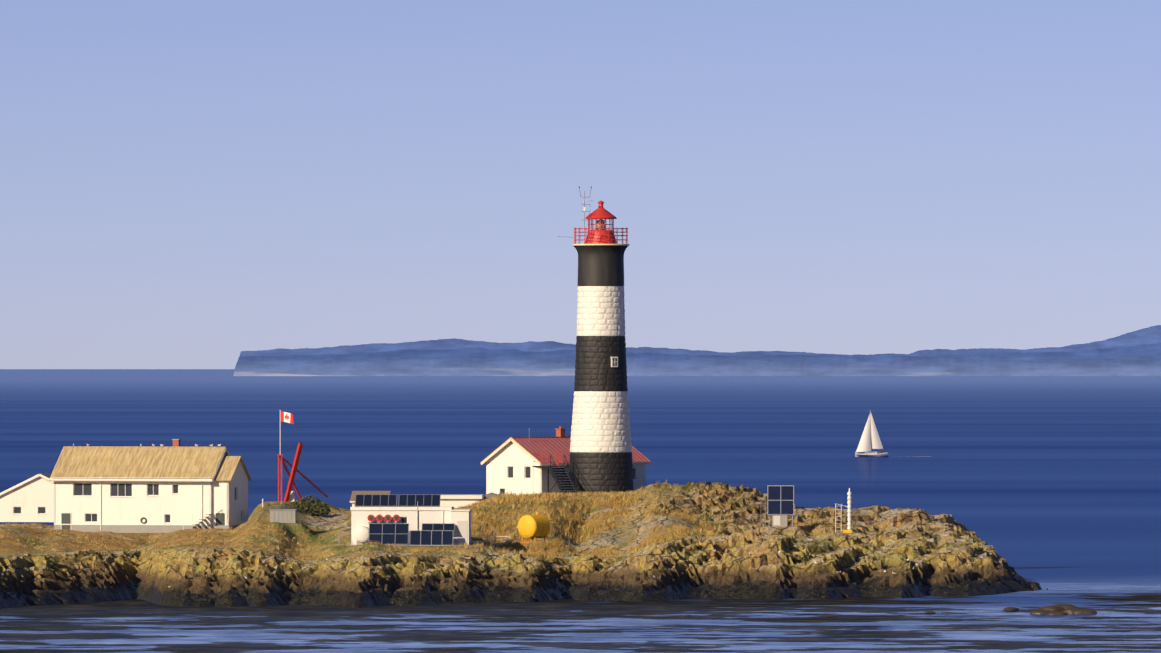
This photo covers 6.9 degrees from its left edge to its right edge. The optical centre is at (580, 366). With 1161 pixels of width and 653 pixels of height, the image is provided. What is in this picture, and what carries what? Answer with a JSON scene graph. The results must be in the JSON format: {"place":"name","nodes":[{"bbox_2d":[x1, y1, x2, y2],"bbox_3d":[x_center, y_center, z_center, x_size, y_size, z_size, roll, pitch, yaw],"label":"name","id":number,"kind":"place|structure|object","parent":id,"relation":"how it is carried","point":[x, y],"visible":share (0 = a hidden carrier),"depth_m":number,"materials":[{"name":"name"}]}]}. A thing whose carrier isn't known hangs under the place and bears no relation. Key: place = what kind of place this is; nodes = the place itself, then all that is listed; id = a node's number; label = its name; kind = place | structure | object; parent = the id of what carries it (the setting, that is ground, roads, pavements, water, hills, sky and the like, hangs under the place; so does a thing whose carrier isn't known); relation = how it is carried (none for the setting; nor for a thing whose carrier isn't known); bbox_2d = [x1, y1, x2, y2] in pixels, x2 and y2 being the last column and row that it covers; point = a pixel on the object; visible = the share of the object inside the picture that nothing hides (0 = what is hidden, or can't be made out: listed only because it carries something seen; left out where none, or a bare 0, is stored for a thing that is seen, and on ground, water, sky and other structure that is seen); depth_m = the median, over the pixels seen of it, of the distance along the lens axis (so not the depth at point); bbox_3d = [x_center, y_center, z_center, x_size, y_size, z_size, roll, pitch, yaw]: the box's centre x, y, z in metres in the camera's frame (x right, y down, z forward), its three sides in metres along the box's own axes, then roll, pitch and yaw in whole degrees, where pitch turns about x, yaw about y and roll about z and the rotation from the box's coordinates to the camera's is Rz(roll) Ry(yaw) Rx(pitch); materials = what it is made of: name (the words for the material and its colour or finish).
{"place":"outdoors","nodes":[
{"label":"outdoors","id":0,"kind":"place"},
{"bbox_2d":[0,369,1160,652],"bbox_3d":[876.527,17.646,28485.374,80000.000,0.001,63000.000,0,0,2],"label":"sea","id":1,"kind":"structure","parent":0,"point":[1052,485],"depth_m":1640.20,"materials":[{"name":"liquid"}]},
{"bbox_2d":[0,482,1047,608],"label":"island rock","id":2,"kind":"object","parent":1,"relation":"in","point":[953,555],"visible":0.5,"depth_m":739.94,"materials":[{"name":"brown stone"}]},
{"bbox_2d":[0,473,53,521],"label":"boat house","id":3,"kind":"structure","parent":2,"relation":"on","point":[31,499],"depth_m":818.45,"materials":[{"name":"white paint"}]},
{"bbox_2d":[49,439,251,532],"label":"house","id":4,"kind":"structure","parent":2,"relation":"on","point":[138,489],"depth_m":778.03,"materials":[{"name":"white paint"}]},
{"bbox_2d":[269,509,296,522],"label":"grey enclosure","id":5,"kind":"object","parent":2,"relation":"on","point":[283,515],"visible":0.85,"depth_m":753.58,"materials":[{"name":"metal"}]},
{"bbox_2d":[262,410,327,506],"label":"red derrick","id":6,"kind":"object","parent":2,"relation":"on","point":[289,495],"visible":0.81,"depth_m":821.99,"materials":[{"name":"paint"}]},
{"bbox_2d":[281,412,293,423],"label":"canadian flag","id":7,"kind":"object","parent":6,"relation":"attached to","point":[286,417],"visible":1,"depth_m":821.91,"materials":[{"name":"red fabric"}]},
{"bbox_2d":[291,495,330,515],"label":"shrub","id":8,"kind":"object","parent":2,"relation":"on","point":[311,506],"visible":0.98,"depth_m":768.23,"materials":[{"name":"green plant"}]},
{"bbox_2d":[350,491,390,506],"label":"long shed","id":9,"kind":"structure","parent":2,"relation":"on","point":[352,498],"depth_m":838.00,"materials":[{"name":"white paint"}]},
{"bbox_2d":[338,494,471,545],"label":"building","id":10,"kind":"structure","parent":2,"relation":"on","point":[419,519],"depth_m":744.69,"materials":[{"name":"white paint"}]},
{"bbox_2d":[0,480,864,559],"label":"grass tufts","id":11,"kind":"object","parent":2,"relation":"on","point":[523,498],"visible":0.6,"depth_m":766.25,"materials":[{"name":"brown plant"}]},
{"bbox_2d":[440,492,496,507],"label":"building","id":12,"kind":"structure","parent":2,"relation":"on","point":[455,501],"depth_m":799.56,"materials":[{"name":"white paint"}]},
{"bbox_2d":[471,539,518,546],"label":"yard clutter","id":13,"kind":"object","parent":2,"relation":"on","point":[494,543],"visible":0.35,"depth_m":749.63,"materials":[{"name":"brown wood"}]},
{"bbox_2d":[481,524,567,542],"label":"fence","id":14,"kind":"object","parent":2,"relation":"on","point":[508,536],"visible":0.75,"depth_m":752.87,"materials":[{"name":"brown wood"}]},
{"bbox_2d":[517,512,549,542],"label":"storage tank","id":15,"kind":"object","parent":2,"relation":"on","point":[531,526],"visible":1,"depth_m":753.04,"materials":[{"name":"yellow metal"}]},
{"bbox_2d":[533,453,578,493],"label":"tower stairs","id":16,"kind":"structure","parent":2,"relation":"on","point":[564,483],"depth_m":802.08,"materials":[{"name":"black metal"}]},
{"bbox_2d":[480,426,650,495],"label":"keeper house","id":17,"kind":"structure","parent":2,"relation":"on","point":[510,464],"depth_m":806.97,"materials":[{"name":"white paint"}]},
{"bbox_2d":[167,544,991,587],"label":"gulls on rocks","id":18,"kind":"object","parent":2,"relation":"on","point":[990,554],"visible":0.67,"depth_m":742.86,"materials":[{"name":"white"}]},
{"bbox_2d":[568,244,633,494],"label":"lighthouse tower","id":19,"kind":"structure","parent":2,"relation":"on","point":[600,459],"depth_m":803.32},
{"bbox_2d":[557,187,627,243],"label":"lighthouse lantern room","id":20,"kind":"object","parent":19,"relation":"on","point":[600,234],"visible":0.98,"depth_m":804.30,"materials":[{"name":"red metal"}]},
{"bbox_2d":[761,485,793,526],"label":"solar stand","id":21,"kind":"object","parent":2,"relation":"on","point":[780,503],"visible":1,"depth_m":767.02,"materials":[{"name":"metal"}]},
{"bbox_2d":[835,488,851,532],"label":"beacon","id":22,"kind":"object","parent":2,"relation":"on","point":[849,511],"visible":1,"depth_m":767.20,"materials":[{"name":"white paint"}]},
{"bbox_2d":[855,411,887,456],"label":"sailboat","id":23,"kind":"object","parent":1,"relation":"on","point":[870,440],"visible":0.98,"depth_m":1887.13,"materials":[{"name":"white fabric"}]},
{"bbox_2d":[1003,607,1018,609],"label":"rock","id":24,"kind":"object","parent":1,"relation":"in","point":[1010,608],"visible":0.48,"depth_m":700.55,"materials":[{"name":"brown stone"}]},
{"bbox_2d":[1029,609,1050,613],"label":"rock","id":25,"kind":"object","parent":1,"relation":"in","point":[1039,611],"visible":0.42,"depth_m":689.76,"materials":[{"name":"brown stone"}]},
{"bbox_2d":[1039,606,1064,611],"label":"rock","id":26,"kind":"object","parent":1,"relation":"in","point":[1055,608],"visible":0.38,"depth_m":694.76,"materials":[{"name":"brown stone"}]},
{"bbox_2d":[1047,611,1067,614],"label":"rock","id":27,"kind":"object","parent":1,"relation":"in","point":[1056,613],"visible":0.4,"depth_m":687.45,"materials":[{"name":"brown stone"}]},
{"bbox_2d":[1052,604,1081,609],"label":"rock","id":28,"kind":"object","parent":1,"relation":"in","point":[1065,606],"visible":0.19,"depth_m":698.11,"materials":[{"name":"brown stone"}]},
{"bbox_2d":[1063,608,1080,612],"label":"rock","id":29,"kind":"object","parent":1,"relation":"in","point":[1071,610],"visible":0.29,"depth_m":691.46,"materials":[{"name":"brown stone"}]},
{"bbox_2d":[1075,609,1096,613],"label":"rock","id":30,"kind":"object","parent":1,"relation":"in","point":[1084,611],"visible":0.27,"depth_m":691.11,"materials":[{"name":"brown stone"}]},
{"bbox_2d":[0,0,1160,368],"label":"sky","id":31,"kind":"structure","parent":0,"point":[185,184],"materials":[{"name":"blue"}]},
{"bbox_2d":[233,356,1160,375],"bbox_3d":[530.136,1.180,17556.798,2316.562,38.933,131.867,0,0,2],"label":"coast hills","id":32,"kind":"structure","parent":0,"point":[560,366],"depth_m":17552.76,"materials":[{"name":"blue"}]},
{"bbox_2d":[238,343,1160,363],"bbox_3d":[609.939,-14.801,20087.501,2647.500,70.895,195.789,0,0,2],"label":"coast hills","id":33,"kind":"structure","parent":0,"point":[1151,350],"depth_m":20121.58,"materials":[{"name":"blue"}]},
{"bbox_2d":[239,325,1160,357],"bbox_3d":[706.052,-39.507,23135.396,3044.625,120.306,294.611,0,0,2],"label":"coast hills","id":34,"kind":"structure","parent":0,"point":[1148,335],"depth_m":23170.52,"materials":[{"name":"blue"}]}
]}

